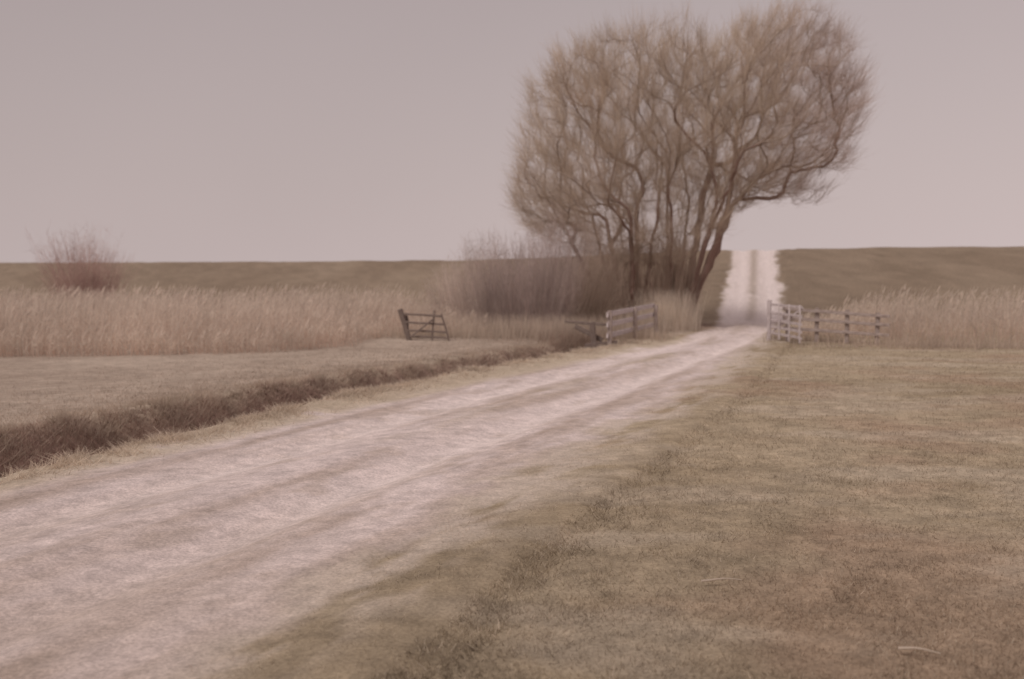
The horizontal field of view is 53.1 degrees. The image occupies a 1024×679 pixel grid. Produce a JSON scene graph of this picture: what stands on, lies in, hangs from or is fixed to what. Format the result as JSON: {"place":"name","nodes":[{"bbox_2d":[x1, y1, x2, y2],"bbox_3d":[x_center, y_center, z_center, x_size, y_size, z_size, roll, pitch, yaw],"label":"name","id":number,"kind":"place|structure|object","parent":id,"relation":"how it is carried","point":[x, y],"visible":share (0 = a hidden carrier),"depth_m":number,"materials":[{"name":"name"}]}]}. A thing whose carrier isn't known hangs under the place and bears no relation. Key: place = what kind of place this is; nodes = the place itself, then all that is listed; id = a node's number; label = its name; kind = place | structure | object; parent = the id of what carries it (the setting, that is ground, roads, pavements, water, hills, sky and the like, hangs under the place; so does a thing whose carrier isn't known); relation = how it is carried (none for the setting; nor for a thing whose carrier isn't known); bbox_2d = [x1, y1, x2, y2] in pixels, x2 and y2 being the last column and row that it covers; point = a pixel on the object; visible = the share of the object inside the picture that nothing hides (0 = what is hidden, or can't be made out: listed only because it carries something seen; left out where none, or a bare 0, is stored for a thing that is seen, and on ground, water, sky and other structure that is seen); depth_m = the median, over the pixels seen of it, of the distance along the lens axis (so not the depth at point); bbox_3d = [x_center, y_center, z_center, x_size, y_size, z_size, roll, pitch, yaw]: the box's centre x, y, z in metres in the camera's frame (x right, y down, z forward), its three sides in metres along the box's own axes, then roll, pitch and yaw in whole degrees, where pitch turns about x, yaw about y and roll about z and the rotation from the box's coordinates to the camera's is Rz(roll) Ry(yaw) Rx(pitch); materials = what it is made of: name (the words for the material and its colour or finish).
{"place":"outdoors","nodes":[
{"label":"outdoors","id":0,"kind":"place"},
{"bbox_2d":[0,249,804,678],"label":"dirt track","id":1,"kind":"structure","parent":0,"point":[216,549],"depth_m":7.55,"materials":[{"name":"beige soil"}]},
{"bbox_2d":[0,304,1023,678],"bbox_3d":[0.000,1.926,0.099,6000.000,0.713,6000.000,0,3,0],"label":"ground","id":2,"kind":"structure","parent":0,"point":[14,370],"depth_m":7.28,"materials":[{"name":"brown plant"}]},
{"bbox_2d":[21,218,148,314],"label":"shrub","id":3,"kind":"object","parent":2,"relation":"on","point":[85,283],"visible":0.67,"depth_m":57.21,"materials":[{"name":"brown plant"}]},
{"bbox_2d":[0,281,489,356],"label":"reed bed","id":4,"kind":"object","parent":2,"relation":"on","point":[318,319],"visible":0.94,"depth_m":28.74,"materials":[{"name":"beige plant"}]},
{"bbox_2d":[398,308,449,340],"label":"broken field gate","id":5,"kind":"structure","parent":2,"relation":"on","point":[404,319],"depth_m":30.42,"materials":[{"name":"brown wood"}]},
{"bbox_2d":[0,246,1023,319],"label":"dike","id":6,"kind":"structure","parent":2,"relation":"on","point":[827,278],"depth_m":68.50,"materials":[{"name":"brown plant"}]},
{"bbox_2d":[418,192,642,330],"bbox_3d":[0.748,-2.905,38.259,8.760,5.155,11.051,0,3,0],"label":"shrub","id":7,"kind":"object","parent":2,"relation":"on","point":[552,292],"visible":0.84,"depth_m":37.24,"materials":[{"name":"brown plant"}]},
{"bbox_2d":[565,303,657,348],"bbox_3d":[3.095,-0.113,31.284,1.579,1.878,6.928,1,3,18],"label":"wooden fence","id":8,"kind":"object","parent":2,"relation":"on","point":[610,334],"visible":0.8,"depth_m":28.83,"materials":[{"name":"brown wood"}]},
{"bbox_2d":[496,0,885,320],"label":"willow tree","id":9,"kind":"object","parent":2,"relation":"on","point":[692,280],"visible":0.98,"depth_m":39.87,"materials":[{"name":"brown plant"}]},
{"bbox_2d":[358,287,1023,352],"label":"tall dry grass","id":10,"kind":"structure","parent":2,"relation":"on","point":[673,319],"depth_m":31.43,"materials":[{"name":"beige plant"}]},
{"bbox_2d":[701,578,741,581],"bbox_3d":[1.130,1.297,5.524,0.221,0.022,0.014,0,3,-3],"label":"stick","id":11,"kind":"object","parent":2,"relation":"on","point":[707,580],"visible":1,"depth_m":5.52,"materials":[{"name":"brown wood"}]},
{"bbox_2d":[767,300,802,342],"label":"field gate","id":12,"kind":"structure","parent":2,"relation":"on","point":[779,321],"depth_m":29.64,"materials":[{"name":"white paint"}]},
{"bbox_2d":[783,307,889,344],"bbox_3d":[9.185,-0.271,29.075,3.026,1.371,0.214,2,4,35],"label":"wooden fence","id":13,"kind":"object","parent":2,"relation":"on","point":[877,324],"visible":0.7,"depth_m":28.89,"materials":[{"name":"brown wood"}]},
{"bbox_2d":[791,284,1023,347],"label":"reed bed","id":14,"kind":"object","parent":2,"relation":"on","point":[899,319],"visible":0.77,"depth_m":32.52,"materials":[{"name":"beige plant"}]},
{"bbox_2d":[898,647,940,653],"bbox_3d":[1.760,1.341,4.425,0.171,0.020,0.014,1,3,20],"label":"stick","id":15,"kind":"object","parent":2,"relation":"on","point":[905,648],"visible":1,"depth_m":4.42,"materials":[{"name":"brown wood"}]},
{"bbox_2d":[0,0,1023,262],"label":"sky","id":16,"kind":"structure","parent":0,"point":[194,130],"materials":[{"name":"grey"}]}
]}

